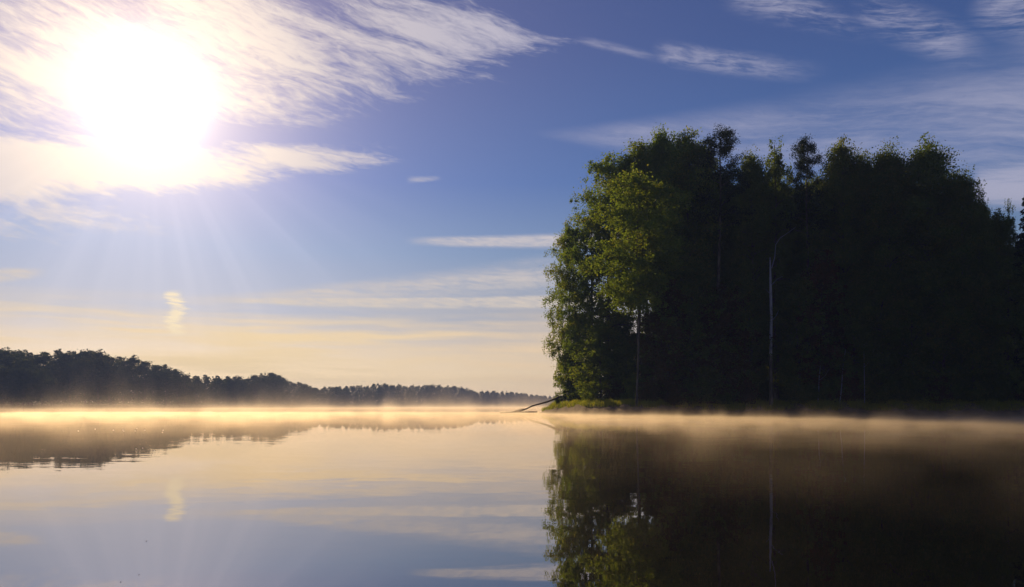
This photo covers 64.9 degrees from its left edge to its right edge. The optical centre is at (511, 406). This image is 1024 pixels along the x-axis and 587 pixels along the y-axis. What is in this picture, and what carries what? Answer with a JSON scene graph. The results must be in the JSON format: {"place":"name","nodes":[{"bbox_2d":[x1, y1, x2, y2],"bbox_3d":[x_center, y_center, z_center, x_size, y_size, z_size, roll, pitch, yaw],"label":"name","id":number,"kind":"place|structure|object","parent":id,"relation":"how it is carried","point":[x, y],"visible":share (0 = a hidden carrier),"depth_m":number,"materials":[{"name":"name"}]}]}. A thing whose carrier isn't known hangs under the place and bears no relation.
{"place":"outdoors","nodes":[
{"label":"outdoors","id":0,"kind":"place"},
{"bbox_2d":[0,402,539,407],"bbox_3d":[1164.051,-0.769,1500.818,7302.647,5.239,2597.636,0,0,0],"label":"shore ground","id":1,"kind":"structure","parent":0,"point":[258,405],"depth_m":487.74,"materials":[{"name":"brown soil"}]},
{"bbox_2d":[0,365,17,405],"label":"broadleaf tree","id":2,"kind":"object","parent":1,"relation":"on","point":[3,372],"visible":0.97,"depth_m":286.83,"materials":[{"name":"green plant"}]},
{"bbox_2d":[0,347,23,404],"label":"broadleaf tree","id":3,"kind":"object","parent":1,"relation":"on","point":[4,353],"visible":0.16,"depth_m":314.88,"materials":[{"name":"green plant"}]},
{"bbox_2d":[0,354,32,404],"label":"broadleaf tree","id":4,"kind":"object","parent":1,"relation":"on","point":[11,359],"visible":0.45,"depth_m":303.12,"materials":[{"name":"green plant"}]},
{"bbox_2d":[4,368,29,405],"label":"broadleaf tree","id":5,"kind":"object","parent":1,"relation":"on","point":[13,370],"visible":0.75,"depth_m":292.10,"materials":[{"name":"green plant"}]},
{"bbox_2d":[5,367,37,405],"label":"broadleaf tree","id":6,"kind":"object","parent":1,"relation":"on","point":[22,369],"visible":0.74,"depth_m":294.70,"materials":[{"name":"green plant"}]},
{"bbox_2d":[10,349,35,404],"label":"broadleaf tree","id":7,"kind":"object","parent":1,"relation":"on","point":[21,355],"visible":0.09,"depth_m":325.30,"materials":[{"name":"green plant"}]},
{"bbox_2d":[7,357,55,404],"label":"broadleaf tree","id":8,"kind":"object","parent":1,"relation":"on","point":[31,364],"visible":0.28,"depth_m":309.66,"materials":[{"name":"green plant"}]},
{"bbox_2d":[19,368,45,405],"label":"broadleaf tree","id":9,"kind":"object","parent":1,"relation":"on","point":[31,379],"visible":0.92,"depth_m":295.56,"materials":[{"name":"green plant"}]},
{"bbox_2d":[32,370,56,405],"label":"broadleaf tree","id":10,"kind":"object","parent":1,"relation":"on","point":[44,378],"visible":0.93,"depth_m":298.80,"materials":[{"name":"green plant"}]},
{"bbox_2d":[33,352,62,404],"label":"broadleaf tree","id":11,"kind":"object","parent":1,"relation":"on","point":[43,357],"visible":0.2,"depth_m":331.57,"materials":[{"name":"green plant"}]},
{"bbox_2d":[40,378,63,405],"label":"broadleaf tree","id":12,"kind":"object","parent":1,"relation":"on","point":[51,385],"visible":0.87,"depth_m":303.05,"materials":[{"name":"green plant"}]},
{"bbox_2d":[40,363,70,404],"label":"broadleaf tree","id":13,"kind":"object","parent":1,"relation":"on","point":[54,372],"visible":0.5,"depth_m":323.47,"materials":[{"name":"green plant"}]},
{"bbox_2d":[48,353,81,404],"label":"broadleaf tree","id":14,"kind":"object","parent":1,"relation":"on","point":[63,357],"visible":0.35,"depth_m":338.98,"materials":[{"name":"green plant"}]},
{"bbox_2d":[53,362,94,404],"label":"broadleaf tree","id":15,"kind":"object","parent":1,"relation":"on","point":[69,392],"visible":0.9,"depth_m":327.01,"materials":[{"name":"green plant"}]},
{"bbox_2d":[59,353,102,404],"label":"broadleaf tree","id":16,"kind":"object","parent":1,"relation":"on","point":[77,355],"visible":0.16,"depth_m":344.24,"materials":[{"name":"green plant"}]},
{"bbox_2d":[67,356,104,404],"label":"broadleaf tree","id":17,"kind":"object","parent":1,"relation":"on","point":[84,362],"visible":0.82,"depth_m":333.07,"materials":[{"name":"green plant"}]},
{"bbox_2d":[73,348,109,404],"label":"broadleaf tree","id":18,"kind":"object","parent":1,"relation":"on","point":[88,353],"visible":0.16,"depth_m":348.23,"materials":[{"name":"green plant"}]},
{"bbox_2d":[81,349,119,403],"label":"broadleaf tree","id":19,"kind":"object","parent":1,"relation":"on","point":[99,353],"visible":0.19,"depth_m":349.30,"materials":[{"name":"green plant"}]},
{"bbox_2d":[77,357,127,404],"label":"broadleaf tree","id":20,"kind":"object","parent":1,"relation":"on","point":[99,363],"visible":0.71,"depth_m":339.19,"materials":[{"name":"green plant"}]},
{"bbox_2d":[93,368,129,405],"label":"broadleaf tree","id":21,"kind":"object","parent":1,"relation":"on","point":[110,373],"visible":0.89,"depth_m":340.63,"materials":[{"name":"green plant"}]},
{"bbox_2d":[95,355,131,404],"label":"broadleaf tree","id":22,"kind":"object","parent":1,"relation":"on","point":[109,359],"visible":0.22,"depth_m":353.85,"materials":[{"name":"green plant"}]},
{"bbox_2d":[111,366,137,404],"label":"broadleaf tree","id":23,"kind":"object","parent":1,"relation":"on","point":[125,375],"visible":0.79,"depth_m":349.32,"materials":[{"name":"green plant"}]},
{"bbox_2d":[114,356,135,404],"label":"broadleaf tree","id":24,"kind":"object","parent":1,"relation":"on","point":[124,361],"visible":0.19,"depth_m":361.59,"materials":[{"name":"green plant"}]},
{"bbox_2d":[124,354,148,404],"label":"broadleaf tree","id":25,"kind":"object","parent":1,"relation":"on","point":[135,361],"visible":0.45,"depth_m":369.30,"materials":[{"name":"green plant"}]},
{"bbox_2d":[132,374,140,405],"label":"spruce tree","id":26,"kind":"object","parent":1,"relation":"on","point":[137,401],"visible":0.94,"depth_m":357.78,"materials":[{"name":"green plant"}]},
{"bbox_2d":[139,369,150,405],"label":"spruce tree","id":27,"kind":"object","parent":1,"relation":"on","point":[144,391],"visible":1,"depth_m":361.47,"materials":[{"name":"green plant"}]},
{"bbox_2d":[132,361,163,403],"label":"broadleaf tree","id":28,"kind":"object","parent":1,"relation":"on","point":[146,363],"visible":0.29,"depth_m":378.60,"materials":[{"name":"green plant"}]},
{"bbox_2d":[139,371,167,405],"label":"broadleaf tree","id":29,"kind":"object","parent":1,"relation":"on","point":[152,384],"visible":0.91,"depth_m":367.04,"materials":[{"name":"green plant"}]},
{"bbox_2d":[139,365,172,404],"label":"broadleaf tree","id":30,"kind":"object","parent":1,"relation":"on","point":[159,368],"visible":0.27,"depth_m":385.82,"materials":[{"name":"green plant"}]},
{"bbox_2d":[153,370,179,404],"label":"broadleaf tree","id":31,"kind":"object","parent":1,"relation":"on","point":[166,377],"visible":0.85,"depth_m":375.28,"materials":[{"name":"green plant"}]},
{"bbox_2d":[149,366,186,404],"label":"broadleaf tree","id":32,"kind":"object","parent":1,"relation":"on","point":[172,372],"visible":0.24,"depth_m":393.52,"materials":[{"name":"green plant"}]},
{"bbox_2d":[172,373,198,404],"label":"broadleaf tree","id":33,"kind":"object","parent":1,"relation":"on","point":[184,388],"visible":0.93,"depth_m":388.38,"materials":[{"name":"green plant"}]},
{"bbox_2d":[185,383,206,404],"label":"broadleaf tree","id":34,"kind":"object","parent":1,"relation":"on","point":[196,400],"visible":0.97,"depth_m":393.45,"materials":[{"name":"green plant"}]},
{"bbox_2d":[191,376,206,404],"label":"broadleaf tree","id":35,"kind":"object","parent":1,"relation":"on","point":[196,380],"visible":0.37,"depth_m":413.61,"materials":[{"name":"green plant"}]},
{"bbox_2d":[206,382,223,405],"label":"broadleaf tree","id":36,"kind":"object","parent":1,"relation":"on","point":[211,388],"visible":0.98,"depth_m":407.82,"materials":[{"name":"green plant"}]},
{"bbox_2d":[207,378,233,404],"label":"broadleaf tree","id":37,"kind":"object","parent":1,"relation":"on","point":[220,385],"visible":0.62,"depth_m":426.88,"materials":[{"name":"green plant"}]},
{"bbox_2d":[221,378,238,404],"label":"broadleaf tree","id":38,"kind":"object","parent":1,"relation":"on","point":[229,380],"visible":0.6,"depth_m":435.30,"materials":[{"name":"grey plant"}]},
{"bbox_2d":[225,379,244,405],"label":"broadleaf tree","id":39,"kind":"object","parent":1,"relation":"on","point":[234,390],"visible":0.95,"depth_m":434.32,"materials":[{"name":"grey plant"}]},
{"bbox_2d":[237,380,253,405],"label":"broadleaf tree","id":40,"kind":"object","parent":1,"relation":"on","point":[246,394],"visible":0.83,"depth_m":442.51,"materials":[{"name":"grey plant"}]},
{"bbox_2d":[246,380,265,405],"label":"broadleaf tree","id":41,"kind":"object","parent":1,"relation":"on","point":[252,385],"visible":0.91,"depth_m":457.80,"materials":[{"name":"grey plant"}]},
{"bbox_2d":[250,376,276,405],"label":"broadleaf tree","id":42,"kind":"object","parent":1,"relation":"on","point":[263,383],"visible":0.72,"depth_m":470.21,"materials":[{"name":"grey plant"}]},
{"bbox_2d":[261,378,283,405],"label":"broadleaf tree","id":43,"kind":"object","parent":1,"relation":"on","point":[274,401],"visible":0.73,"depth_m":484.57,"materials":[{"name":"grey plant"}]},
{"bbox_2d":[270,381,288,404],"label":"broadleaf tree","id":44,"kind":"object","parent":1,"relation":"on","point":[281,396],"visible":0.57,"depth_m":495.57,"materials":[{"name":"grey plant"}]},
{"bbox_2d":[0,349,563,405],"bbox_3d":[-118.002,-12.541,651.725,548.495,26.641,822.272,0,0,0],"label":"wood","id":45,"kind":"object","parent":1,"relation":"on","point":[326,390],"visible":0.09,"depth_m":588.85,"materials":[{"name":"green plant"}]},
{"bbox_2d":[276,375,292,404],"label":"broadleaf tree","id":46,"kind":"object","parent":1,"relation":"on","point":[282,381],"visible":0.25,"depth_m":507.81,"materials":[{"name":"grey plant"}]},
{"bbox_2d":[298,388,317,405],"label":"broadleaf tree","id":47,"kind":"object","parent":1,"relation":"on","point":[307,390],"visible":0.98,"depth_m":531.04,"materials":[{"name":"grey plant"}]},
{"bbox_2d":[323,392,334,404],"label":"broadleaf tree","id":48,"kind":"object","parent":1,"relation":"on","point":[331,396],"visible":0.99,"depth_m":567.57,"materials":[{"name":"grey plant"}]},
{"bbox_2d":[328,387,346,405],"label":"broadleaf tree","id":49,"kind":"object","parent":1,"relation":"on","point":[336,391],"visible":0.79,"depth_m":595.33,"materials":[{"name":"grey plant"}]},
{"bbox_2d":[339,389,351,405],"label":"broadleaf tree","id":50,"kind":"object","parent":1,"relation":"on","point":[346,392],"visible":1,"depth_m":595.76,"materials":[{"name":"grey plant"}]},
{"bbox_2d":[363,389,377,404],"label":"broadleaf tree","id":51,"kind":"object","parent":1,"relation":"on","point":[368,397],"visible":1,"depth_m":632.11,"materials":[{"name":"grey plant"}]},
{"bbox_2d":[372,387,386,405],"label":"broadleaf tree","id":52,"kind":"object","parent":1,"relation":"on","point":[379,390],"visible":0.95,"depth_m":646.82,"materials":[{"name":"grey plant"}]},
{"bbox_2d":[378,384,393,405],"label":"broadleaf tree","id":53,"kind":"object","parent":1,"relation":"on","point":[385,388],"visible":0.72,"depth_m":675.32,"materials":[{"name":"grey plant"}]},
{"bbox_2d":[387,385,404,404],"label":"broadleaf tree","id":54,"kind":"object","parent":1,"relation":"on","point":[395,394],"visible":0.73,"depth_m":683.08,"materials":[{"name":"grey plant"}]},
{"bbox_2d":[405,388,417,404],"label":"broadleaf tree","id":55,"kind":"object","parent":1,"relation":"on","point":[410,391],"visible":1,"depth_m":698.93,"materials":[{"name":"grey plant"}]},
{"bbox_2d":[417,385,433,405],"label":"broadleaf tree","id":56,"kind":"object","parent":1,"relation":"on","point":[426,393],"visible":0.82,"depth_m":740.25,"materials":[{"name":"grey plant"}]},
{"bbox_2d":[427,384,440,404],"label":"broadleaf tree","id":57,"kind":"object","parent":1,"relation":"on","point":[434,391],"visible":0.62,"depth_m":751.63,"materials":[{"name":"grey plant"}]},
{"bbox_2d":[448,386,461,405],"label":"broadleaf tree","id":58,"kind":"object","parent":1,"relation":"on","point":[453,390],"visible":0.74,"depth_m":785.30,"materials":[{"name":"grey plant"}]},
{"bbox_2d":[465,391,474,405],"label":"broadleaf tree","id":59,"kind":"object","parent":1,"relation":"on","point":[469,398],"visible":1,"depth_m":797.43,"materials":[{"name":"grey plant"}]},
{"bbox_2d":[0,407,1023,586],"bbox_3d":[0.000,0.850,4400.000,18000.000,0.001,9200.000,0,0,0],"label":"lake water","id":60,"kind":"structure","parent":0,"point":[368,497],"depth_m":7.35,"materials":[{"name":"liquid"}]},
{"bbox_2d":[0,404,546,408],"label":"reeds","id":61,"kind":"object","parent":60,"relation":"in","point":[17,406],"visible":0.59,"depth_m":372.75,"materials":[{"name":"plant"}]},
{"bbox_2d":[512,396,559,411],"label":"driftwood","id":62,"kind":"object","parent":60,"relation":"on","point":[557,397],"visible":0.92,"depth_m":97.89,"materials":[{"name":"wood"}]},
{"bbox_2d":[0,0,1023,404],"label":"sky","id":63,"kind":"structure","parent":0,"point":[318,194],"materials":[{"name":"blue"}]},
{"bbox_2d":[540,400,1023,416],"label":"shoreline","id":64,"kind":"structure","parent":0,"point":[666,410],"depth_m":75.93,"materials":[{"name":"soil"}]},
{"bbox_2d":[541,214,595,400],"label":"birch tree","id":65,"kind":"object","parent":64,"relation":"on","point":[571,287],"visible":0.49,"depth_m":95.00,"materials":[{"name":"green plant"}]},
{"bbox_2d":[557,367,581,399],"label":"shrub","id":66,"kind":"object","parent":64,"relation":"on","point":[568,385],"visible":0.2,"depth_m":93.88,"materials":[{"name":"green plant"}]},
{"bbox_2d":[557,308,586,400],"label":"young tree","id":67,"kind":"object","parent":64,"relation":"on","point":[565,372],"visible":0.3,"depth_m":93.51,"materials":[{"name":"green plant"}]},
{"bbox_2d":[546,203,622,386],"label":"broadleaf tree","id":68,"kind":"object","parent":64,"relation":"on","point":[581,285],"visible":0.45,"depth_m":90.78,"materials":[{"name":"green plant"}]},
{"bbox_2d":[565,317,625,400],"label":"young tree","id":69,"kind":"object","parent":64,"relation":"on","point":[598,332],"visible":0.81,"depth_m":86.07,"materials":[{"name":"green plant"}]},
{"bbox_2d":[554,150,648,383],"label":"broadleaf tree","id":70,"kind":"object","parent":64,"relation":"on","point":[604,171],"visible":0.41,"depth_m":89.22,"materials":[{"name":"green plant"}]},
{"bbox_2d":[586,316,636,395],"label":"young tree","id":71,"kind":"object","parent":64,"relation":"on","point":[624,329],"visible":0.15,"depth_m":90.50,"materials":[{"name":"green plant"}]},
{"bbox_2d":[601,371,625,399],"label":"shrub","id":72,"kind":"object","parent":64,"relation":"on","point":[612,393],"visible":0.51,"depth_m":84.33,"materials":[{"name":"green plant"}]},
{"bbox_2d":[593,338,646,399],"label":"young tree","id":73,"kind":"object","parent":64,"relation":"on","point":[629,350],"visible":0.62,"depth_m":83.53,"materials":[{"name":"green plant"}]},
{"bbox_2d":[542,397,705,410],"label":"grass","id":74,"kind":"structure","parent":64,"relation":"on","point":[599,402],"depth_m":81.01,"materials":[{"name":"green plant"}]},
{"bbox_2d":[587,136,670,358],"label":"broadleaf tree","id":75,"kind":"object","parent":64,"relation":"on","point":[638,155],"visible":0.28,"depth_m":87.13,"materials":[{"name":"green plant"}]},
{"bbox_2d":[574,162,691,405],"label":"broadleaf tree","id":76,"kind":"object","parent":64,"relation":"on","point":[620,215],"visible":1,"depth_m":75.97,"materials":[{"name":"green plant"}]},
{"bbox_2d":[617,328,654,384],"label":"young tree","id":77,"kind":"object","parent":64,"relation":"on","point":[631,336],"visible":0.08,"depth_m":89.34,"materials":[{"name":"green plant"}]},
{"bbox_2d":[622,347,679,397],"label":"young tree","id":78,"kind":"object","parent":64,"relation":"on","point":[648,370],"visible":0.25,"depth_m":81.14,"materials":[{"name":"green plant"}]},
{"bbox_2d":[631,122,687,293],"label":"broadleaf tree","id":79,"kind":"object","parent":64,"relation":"on","point":[661,147],"visible":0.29,"depth_m":85.64,"materials":[{"name":"green plant"}]},
{"bbox_2d":[629,278,702,402],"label":"young tree","id":80,"kind":"object","parent":64,"relation":"on","point":[661,364],"visible":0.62,"depth_m":78.66,"materials":[{"name":"green plant"}]},
{"bbox_2d":[641,163,733,363],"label":"broadleaf tree","id":81,"kind":"object","parent":64,"relation":"on","point":[694,233],"visible":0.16,"depth_m":81.83,"materials":[{"name":"green plant"}]},
{"bbox_2d":[644,125,732,357],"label":"broadleaf tree","id":82,"kind":"object","parent":64,"relation":"on","point":[685,151],"visible":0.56,"depth_m":81.81,"materials":[{"name":"green plant"}]},
{"bbox_2d":[682,158,748,358],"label":"broadleaf tree","id":83,"kind":"object","parent":64,"relation":"on","point":[724,251],"visible":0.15,"depth_m":82.41,"materials":[{"name":"green plant"}]},
{"bbox_2d":[680,122,756,377],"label":"pine tree","id":84,"kind":"object","parent":64,"relation":"on","point":[724,134],"visible":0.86,"depth_m":80.05,"materials":[{"name":"green plant"}]},
{"bbox_2d":[708,263,780,402],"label":"young tree","id":85,"kind":"object","parent":64,"relation":"on","point":[756,349],"visible":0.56,"depth_m":78.92,"materials":[{"name":"green plant"}]},
{"bbox_2d":[707,189,800,371],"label":"broadleaf tree","id":86,"kind":"object","parent":64,"relation":"on","point":[778,332],"visible":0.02,"depth_m":83.46,"materials":[{"name":"green plant"}]},
{"bbox_2d":[721,145,792,372],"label":"broadleaf tree","id":87,"kind":"object","parent":64,"relation":"on","point":[754,197],"visible":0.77,"depth_m":79.47,"materials":[{"name":"green plant"}]},
{"bbox_2d":[756,373,787,401],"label":"shrub","id":88,"kind":"object","parent":64,"relation":"on","point":[764,395],"visible":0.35,"depth_m":82.04,"materials":[{"name":"green plant"}]},
{"bbox_2d":[746,135,798,399],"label":"birch tree","id":89,"kind":"object","parent":64,"relation":"on","point":[776,174],"visible":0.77,"depth_m":79.91,"materials":[{"name":"green plant"}]},
{"bbox_2d":[769,228,793,405],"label":"dead birch","id":90,"kind":"object","parent":64,"relation":"on","point":[770,351],"visible":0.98,"depth_m":77.82,"materials":[{"name":"grey plant"}]},
{"bbox_2d":[758,176,816,361],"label":"broadleaf tree","id":91,"kind":"object","parent":64,"relation":"on","point":[790,187],"visible":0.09,"depth_m":83.35,"materials":[{"name":"green plant"}]},
{"bbox_2d":[752,271,831,402],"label":"young tree","id":92,"kind":"object","parent":64,"relation":"on","point":[800,286],"visible":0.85,"depth_m":77.34,"materials":[{"name":"green plant"}]},
{"bbox_2d":[768,178,841,377],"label":"broadleaf tree","id":93,"kind":"object","parent":64,"relation":"on","point":[794,254],"visible":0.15,"depth_m":81.56,"materials":[{"name":"green plant"}]},
{"bbox_2d":[772,133,841,383],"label":"pine tree","id":94,"kind":"object","parent":64,"relation":"on","point":[802,146],"visible":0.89,"depth_m":79.14,"materials":[{"name":"green plant"}]},
{"bbox_2d":[799,134,891,398],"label":"broadleaf tree","id":95,"kind":"object","parent":64,"relation":"on","point":[835,186],"visible":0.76,"depth_m":77.31,"materials":[{"name":"green plant"}]},
{"bbox_2d":[832,362,867,402],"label":"shrub","id":96,"kind":"object","parent":64,"relation":"on","point":[854,382],"visible":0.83,"depth_m":75.72,"materials":[{"name":"green plant"}]},
{"bbox_2d":[828,149,888,399],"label":"broadleaf tree","id":97,"kind":"object","parent":64,"relation":"on","point":[866,167],"visible":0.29,"depth_m":77.18,"materials":[{"name":"green plant"}]},
{"bbox_2d":[702,397,1023,411],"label":"grass","id":98,"kind":"structure","parent":64,"relation":"on","point":[988,404],"depth_m":74.36,"materials":[{"name":"green plant"}]},
{"bbox_2d":[850,136,939,377],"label":"broadleaf tree","id":99,"kind":"object","parent":64,"relation":"on","point":[886,165],"visible":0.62,"depth_m":75.08,"materials":[{"name":"green plant"}]},
{"bbox_2d":[870,132,994,397],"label":"broadleaf tree","id":100,"kind":"object","parent":64,"relation":"on","point":[928,170],"visible":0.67,"depth_m":73.17,"materials":[{"name":"green plant"}]},
{"bbox_2d":[919,168,1001,370],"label":"broadleaf tree","id":101,"kind":"object","parent":64,"relation":"on","point":[967,195],"visible":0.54,"depth_m":72.20,"materials":[{"name":"green plant"}]},
{"bbox_2d":[953,184,1010,386],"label":"broadleaf tree","id":102,"kind":"object","parent":64,"relation":"on","point":[986,251],"visible":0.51,"depth_m":71.27,"materials":[{"name":"green plant"}]},
{"bbox_2d":[971,207,1021,389],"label":"broadleaf tree","id":103,"kind":"object","parent":64,"relation":"on","point":[1003,225],"visible":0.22,"depth_m":71.96,"materials":[{"name":"green plant"}]},
{"bbox_2d":[1000,198,1023,401],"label":"spruce tree","id":104,"kind":"object","parent":64,"relation":"on","point":[1019,244],"visible":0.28,"depth_m":70.58,"materials":[{"name":"green plant"}]},
{"bbox_2d":[1002,198,1019,263],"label":"birch tree","id":105,"kind":"object","parent":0,"point":[1008,207],"visible":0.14,"depth_m":76.08,"materials":[{"name":"green plant"}]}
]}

